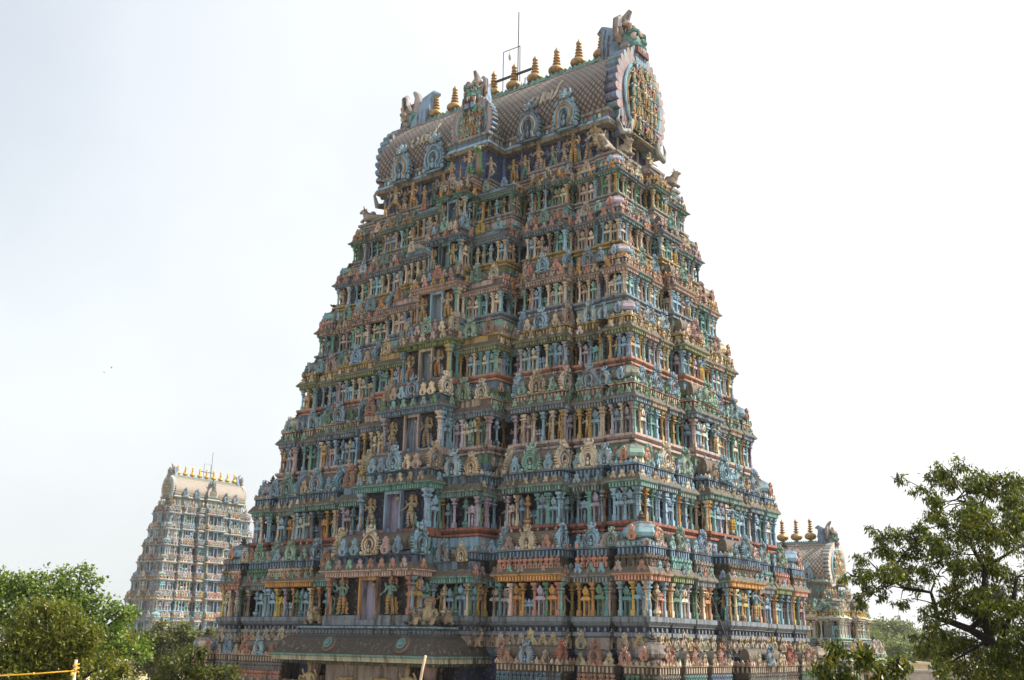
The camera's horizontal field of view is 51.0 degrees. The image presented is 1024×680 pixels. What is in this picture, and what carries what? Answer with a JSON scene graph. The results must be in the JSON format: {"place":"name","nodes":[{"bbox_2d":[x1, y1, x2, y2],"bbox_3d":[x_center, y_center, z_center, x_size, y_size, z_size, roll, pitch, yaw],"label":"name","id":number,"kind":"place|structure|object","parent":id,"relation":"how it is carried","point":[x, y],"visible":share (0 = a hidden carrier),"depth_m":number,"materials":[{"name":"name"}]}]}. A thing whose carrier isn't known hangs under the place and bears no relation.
{"place":"outdoors","nodes":[
{"label":"outdoors","id":0,"kind":"place"},
{"bbox_2d":[0,653,149,679],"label":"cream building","id":1,"kind":"structure","parent":0,"point":[141,678],"depth_m":186.96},
{"bbox_2d":[118,463,252,678],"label":"temple tower","id":2,"kind":"structure","parent":0,"point":[198,529],"depth_m":225.21,"materials":[{"name":"paint"}]},
{"bbox_2d":[201,457,213,479],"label":"lightning mast","id":3,"kind":"object","parent":2,"relation":"on","point":[210,471],"visible":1,"depth_m":237.29,"materials":[{"name":"metal"}]},
{"bbox_2d":[0,0,1023,655],"label":"sky","id":4,"kind":"structure","parent":0,"point":[185,185],"materials":[{"name":"white"}]},
{"bbox_2d":[777,517,886,679],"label":"temple tower","id":5,"kind":"structure","parent":0,"point":[824,563],"depth_m":104.69,"materials":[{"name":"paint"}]},
{"label":"ground","id":6,"kind":"structure","parent":0,"visible":0},
{"bbox_2d":[0,591,145,679],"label":"tree","id":7,"kind":"object","parent":6,"relation":"on","point":[22,657],"visible":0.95,"depth_m":30.61,"materials":[{"name":"green plant"}]},
{"bbox_2d":[0,559,155,677],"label":"tree","id":8,"kind":"object","parent":6,"relation":"on","point":[60,586],"visible":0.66,"depth_m":43.54,"materials":[{"name":"green plant"}]},
{"bbox_2d":[90,657,145,679],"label":"tree","id":9,"kind":"object","parent":6,"relation":"on","point":[120,671],"visible":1,"depth_m":24.78,"materials":[{"name":"green plant"}]},
{"bbox_2d":[127,615,218,679],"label":"tree","id":10,"kind":"object","parent":6,"relation":"on","point":[169,642],"visible":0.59,"depth_m":114.60,"materials":[{"name":"green plant"}]},
{"bbox_2d":[146,643,245,679],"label":"tree","id":11,"kind":"object","parent":6,"relation":"on","point":[199,671],"visible":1,"depth_m":28.62,"materials":[{"name":"green plant"}]},
{"bbox_2d":[185,10,831,679],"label":"temple tower","id":12,"kind":"structure","parent":6,"relation":"on","point":[553,480],"depth_m":62.72,"materials":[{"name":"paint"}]},
{"bbox_2d":[303,602,313,624],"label":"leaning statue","id":13,"kind":"object","parent":12,"relation":"on","point":[310,612],"visible":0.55,"depth_m":61.30,"materials":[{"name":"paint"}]},
{"bbox_2d":[304,603,321,624],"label":"bull statue","id":14,"kind":"object","parent":12,"relation":"on","point":[314,616],"visible":1,"depth_m":60.35,"materials":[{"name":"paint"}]},
{"bbox_2d":[328,577,348,614],"bbox_3d":[-9.523,14.159,59.454,1.120,2.064,0.666,-11,-20,36],"label":"guardian statue","id":15,"kind":"object","parent":12,"relation":"on","point":[342,598],"visible":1,"depth_m":59.38,"materials":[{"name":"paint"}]},
{"bbox_2d":[359,498,376,529],"bbox_3d":[-8.247,9.996,61.804,1.022,1.884,0.608,-11,-20,36],"label":"guardian statue","id":16,"kind":"object","parent":12,"relation":"on","point":[371,507],"visible":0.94,"depth_m":61.76,"materials":[{"name":"paint"}]},
{"bbox_2d":[360,207,382,223],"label":"bull statue","id":17,"kind":"object","parent":12,"relation":"on","point":[368,216],"visible":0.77,"depth_m":78.61,"materials":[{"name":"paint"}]},
{"bbox_2d":[379,576,398,614],"bbox_3d":[-6.510,13.590,57.260,1.120,2.064,0.666,-11,-20,36],"label":"guardian statue","id":18,"kind":"object","parent":12,"relation":"on","point":[391,599],"visible":1,"depth_m":57.26,"materials":[{"name":"paint"}]},
{"bbox_2d":[381,421,397,451],"bbox_3d":[-7.229,5.724,63.957,0.998,1.840,0.594,-11,-20,36],"label":"guardian statue","id":19,"kind":"object","parent":12,"relation":"on","point":[393,432],"visible":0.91,"depth_m":63.90,"materials":[{"name":"paint"}]},
{"bbox_2d":[383,185,402,218],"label":"crown statue","id":20,"kind":"object","parent":12,"relation":"on","point":[396,195],"visible":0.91,"depth_m":77.58,"materials":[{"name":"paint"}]},
{"bbox_2d":[396,192,407,211],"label":"crown statue","id":21,"kind":"object","parent":12,"relation":"on","point":[404,199],"visible":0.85,"depth_m":76.92,"materials":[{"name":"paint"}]},
{"bbox_2d":[399,355,414,381],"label":"guardian statue","id":22,"kind":"object","parent":12,"relation":"on","point":[410,362],"visible":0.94,"depth_m":65.78,"materials":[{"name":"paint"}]},
{"bbox_2d":[401,494,417,526],"bbox_3d":[-5.683,9.512,59.938,1.022,1.884,0.608,-11,-20,36],"label":"guardian statue","id":23,"kind":"object","parent":12,"relation":"on","point":[411,512],"visible":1,"depth_m":59.95,"materials":[{"name":"paint"}]},
{"bbox_2d":[405,182,418,207],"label":"crown statue","id":24,"kind":"object","parent":12,"relation":"on","point":[413,198],"visible":0.93,"depth_m":76.28,"materials":[{"name":"paint"}]},
{"bbox_2d":[413,298,427,323],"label":"guardian statue","id":25,"kind":"object","parent":12,"relation":"on","point":[423,306],"visible":0.98,"depth_m":67.39,"materials":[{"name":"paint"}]},
{"bbox_2d":[416,186,428,206],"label":"crown statue","id":26,"kind":"object","parent":12,"relation":"on","point":[424,192],"visible":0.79,"depth_m":75.79,"materials":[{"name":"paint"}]},
{"bbox_2d":[408,606,437,624],"bbox_3d":[-4.685,14.472,56.283,1.585,0.937,0.746,8,-17,-22],"label":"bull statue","id":27,"kind":"object","parent":12,"relation":"on","point":[413,612],"visible":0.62,"depth_m":56.01,"materials":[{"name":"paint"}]},
{"bbox_2d":[417,416,433,447],"bbox_3d":[-4.993,5.302,62.330,0.998,1.840,0.594,-11,-20,36],"label":"guardian statue","id":28,"kind":"object","parent":12,"relation":"on","point":[427,426],"visible":1,"depth_m":62.35,"materials":[{"name":"paint"}]},
{"bbox_2d":[413,596,438,625],"bbox_3d":[-4.392,13.981,55.416,1.277,1.488,0.870,-6,-17,24],"label":"dwarf statue","id":29,"kind":"object","parent":12,"relation":"on","point":[429,613],"visible":1,"depth_m":55.33,"materials":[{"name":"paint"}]},
{"bbox_2d":[424,249,436,270],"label":"guardian statue","id":30,"kind":"object","parent":12,"relation":"on","point":[433,256],"visible":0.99,"depth_m":68.69,"materials":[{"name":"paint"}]},
{"bbox_2d":[425,183,438,206],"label":"crown statue","id":31,"kind":"object","parent":12,"relation":"on","point":[433,194],"visible":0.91,"depth_m":75.31,"materials":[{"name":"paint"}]},
{"bbox_2d":[430,349,443,376],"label":"guardian statue","id":32,"kind":"object","parent":12,"relation":"on","point":[437,358],"visible":0.99,"depth_m":64.43,"materials":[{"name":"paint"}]},
{"bbox_2d":[436,205,446,223],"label":"guardian statue","id":33,"kind":"object","parent":12,"relation":"on","point":[443,208],"visible":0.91,"depth_m":70.00,"materials":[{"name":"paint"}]},
{"bbox_2d":[436,173,448,184],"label":"crown statue","id":34,"kind":"object","parent":12,"relation":"on","point":[442,176],"visible":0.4,"depth_m":74.83,"materials":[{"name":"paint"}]},
{"bbox_2d":[436,607,453,625],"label":"bull statue","id":35,"kind":"object","parent":12,"relation":"on","point":[446,618],"visible":1,"depth_m":55.52,"materials":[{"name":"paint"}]},
{"bbox_2d":[439,292,452,317],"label":"guardian statue","id":36,"kind":"object","parent":12,"relation":"on","point":[448,306],"visible":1,"depth_m":66.23,"materials":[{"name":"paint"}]},
{"bbox_2d":[443,162,455,182],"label":"crown statue","id":37,"kind":"object","parent":12,"relation":"on","point":[451,169],"visible":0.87,"depth_m":71.68,"materials":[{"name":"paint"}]},
{"bbox_2d":[446,244,457,265],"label":"guardian statue","id":38,"kind":"object","parent":12,"relation":"on","point":[453,256],"visible":1,"depth_m":67.70,"materials":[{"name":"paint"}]},
{"bbox_2d":[453,200,462,217],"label":"guardian statue","id":39,"kind":"object","parent":12,"relation":"on","point":[459,203],"visible":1,"depth_m":69.22,"materials":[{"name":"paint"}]},
{"bbox_2d":[459,150,474,177],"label":"crown statue","id":40,"kind":"object","parent":12,"relation":"on","point":[470,164],"visible":0.99,"depth_m":70.61,"materials":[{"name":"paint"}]},
{"bbox_2d":[471,145,484,176],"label":"column","id":41,"kind":"structure","parent":12,"relation":"on","point":[478,158],"depth_m":69.99,"materials":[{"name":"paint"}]},
{"bbox_2d":[485,157,496,177],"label":"crown statue","id":42,"kind":"object","parent":12,"relation":"on","point":[491,163],"visible":1,"depth_m":70.85,"materials":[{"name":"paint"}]},
{"bbox_2d":[507,159,518,183],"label":"crown statue","id":43,"kind":"object","parent":12,"relation":"on","point":[513,170],"visible":1,"depth_m":71.20,"materials":[{"name":"paint"}]},
{"bbox_2d":[495,12,532,91],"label":"lightning mast","id":44,"kind":"object","parent":12,"relation":"on","point":[517,74],"visible":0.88,"depth_m":78.59,"materials":[{"name":"metal"}]},
{"bbox_2d":[516,155,530,180],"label":"crown statue","id":45,"kind":"object","parent":12,"relation":"on","point":[525,166],"visible":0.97,"depth_m":70.65,"materials":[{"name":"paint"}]},
{"bbox_2d":[528,144,543,171],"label":"crown statue","id":46,"kind":"object","parent":12,"relation":"on","point":[539,158],"visible":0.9,"depth_m":69.84,"materials":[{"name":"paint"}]},
{"bbox_2d":[544,146,557,166],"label":"crown statue","id":47,"kind":"object","parent":12,"relation":"on","point":[553,155],"visible":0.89,"depth_m":69.37,"materials":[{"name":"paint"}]},
{"bbox_2d":[556,143,568,163],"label":"crown statue","id":48,"kind":"object","parent":12,"relation":"on","point":[565,157],"visible":0.82,"depth_m":68.84,"materials":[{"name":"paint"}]},
{"bbox_2d":[565,132,580,161],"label":"crown statue","id":49,"kind":"object","parent":12,"relation":"on","point":[574,149],"visible":0.99,"depth_m":68.26,"materials":[{"name":"paint"}]},
{"bbox_2d":[579,140,592,160],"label":"crown statue","id":50,"kind":"object","parent":12,"relation":"on","point":[590,152],"visible":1,"depth_m":67.74,"materials":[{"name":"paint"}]},
{"bbox_2d":[584,126,603,158],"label":"crown statue","id":51,"kind":"object","parent":12,"relation":"on","point":[594,130],"visible":0.81,"depth_m":67.65,"materials":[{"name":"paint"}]},
{"bbox_2d":[596,131,615,151],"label":"bull statue","id":52,"kind":"object","parent":12,"relation":"on","point":[605,144],"visible":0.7,"depth_m":66.52,"materials":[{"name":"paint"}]},
{"bbox_2d":[618,136,634,156],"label":"bull statue","id":53,"kind":"object","parent":12,"relation":"on","point":[626,147],"visible":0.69,"depth_m":67.06,"materials":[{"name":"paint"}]},
{"bbox_2d":[645,152,657,166],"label":"crown statue","id":54,"kind":"object","parent":12,"relation":"on","point":[649,159],"visible":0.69,"depth_m":70.14,"materials":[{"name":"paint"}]},
{"bbox_2d":[662,194,671,214],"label":"attendant statue","id":55,"kind":"object","parent":12,"relation":"on","point":[665,203],"visible":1,"depth_m":68.12,"materials":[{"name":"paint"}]},
{"bbox_2d":[665,169,680,188],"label":"bull statue","id":56,"kind":"object","parent":12,"relation":"on","point":[672,180],"visible":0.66,"depth_m":71.54,"materials":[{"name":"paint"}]},
{"bbox_2d":[671,243,681,264],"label":"attendant statue","id":57,"kind":"object","parent":12,"relation":"on","point":[674,253],"visible":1,"depth_m":66.92,"materials":[{"name":"paint"}]},
{"bbox_2d":[684,296,694,318],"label":"attendant statue","id":58,"kind":"object","parent":12,"relation":"on","point":[688,306],"visible":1,"depth_m":65.56,"materials":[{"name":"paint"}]},
{"bbox_2d":[664,252,734,661],"bbox_3d":[10.150,3.728,60.039,0.792,27.308,8.431,5,-16,-12],"label":"lightning cable","id":59,"kind":"object","parent":12,"relation":"attached to","point":[700,500],"visible":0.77,"depth_m":57.97,"materials":[{"name":"metal"}]},
{"bbox_2d":[696,356,707,380],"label":"attendant statue","id":60,"kind":"object","parent":12,"relation":"on","point":[700,371],"visible":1,"depth_m":64.12,"materials":[{"name":"paint"}]},
{"bbox_2d":[709,424,722,452],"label":"attendant statue","id":61,"kind":"object","parent":12,"relation":"on","point":[713,442],"visible":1,"depth_m":62.61,"materials":[{"name":"paint"}]},
{"bbox_2d":[728,504,741,534],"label":"attendant statue","id":62,"kind":"object","parent":12,"relation":"on","point":[731,524],"visible":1,"depth_m":60.92,"materials":[{"name":"paint"}]},
{"bbox_2d":[751,589,764,621],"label":"attendant statue","id":63,"kind":"object","parent":12,"relation":"on","point":[755,608],"visible":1,"depth_m":59.06,"materials":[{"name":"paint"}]},
{"bbox_2d":[806,638,918,679],"bbox_3d":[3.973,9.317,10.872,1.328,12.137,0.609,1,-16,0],"label":"tree","id":64,"kind":"object","parent":6,"relation":"on","point":[865,660],"visible":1,"depth_m":12.42,"materials":[{"name":"green plant"}]},
{"bbox_2d":[869,626,912,653],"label":"tree","id":65,"kind":"object","parent":6,"relation":"on","point":[878,636],"visible":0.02,"depth_m":192.41,"materials":[{"name":"green plant"}]},
{"bbox_2d":[869,613,923,643],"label":"tree","id":66,"kind":"object","parent":6,"relation":"on","point":[895,626],"visible":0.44,"depth_m":289.34,"materials":[{"name":"green plant"}]},
{"bbox_2d":[899,661,930,669],"bbox_3d":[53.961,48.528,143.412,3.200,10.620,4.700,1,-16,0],"label":"white hut","id":67,"kind":"object","parent":6,"relation":"on","point":[921,666],"visible":0.37,"depth_m":142.76,"materials":[{"name":"beige paint"}]},
{"bbox_2d":[892,627,948,658],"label":"tree","id":68,"kind":"object","parent":6,"relation":"on","point":[915,631],"visible":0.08,"depth_m":271.12,"materials":[{"name":"green plant"}]},
{"bbox_2d":[877,632,965,669],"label":"tree","id":69,"kind":"object","parent":6,"relation":"on","point":[896,649],"visible":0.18,"depth_m":182.94,"materials":[{"name":"green plant"}]},
{"bbox_2d":[835,453,1023,679],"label":"tree","id":70,"kind":"object","parent":6,"relation":"on","point":[984,600],"visible":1,"depth_m":19.33,"materials":[{"name":"green plant"}]},
{"bbox_2d":[885,670,978,679],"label":"boundary wall","id":71,"kind":"structure","parent":6,"relation":"on","point":[920,675],"depth_m":105.19,"materials":[{"name":"concrete"}]},
{"bbox_3d":[-3.369,6.812,-0.699,9.700,10.400,16.600,1,-16,0],"label":"flat roofed building","id":72,"kind":"object","parent":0,"visible":0},
{"bbox_2d":[72,660,77,679],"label":"bamboo pole","id":73,"kind":"object","parent":72,"relation":"on","point":[75,671],"visible":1,"depth_m":6.67,"materials":[{"name":"beige wood"}]},
{"bbox_2d":[0,663,79,675],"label":"yellow rope","id":74,"kind":"object","parent":73,"relation":"attached to","point":[71,673],"visible":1,"depth_m":6.66,"materials":[{"name":"yellow fabric"}]},
{"bbox_2d":[419,655,426,679],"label":"bamboo stick","id":75,"kind":"object","parent":72,"relation":"on","point":[422,668],"visible":1,"depth_m":7.64,"materials":[{"name":"beige wood"}]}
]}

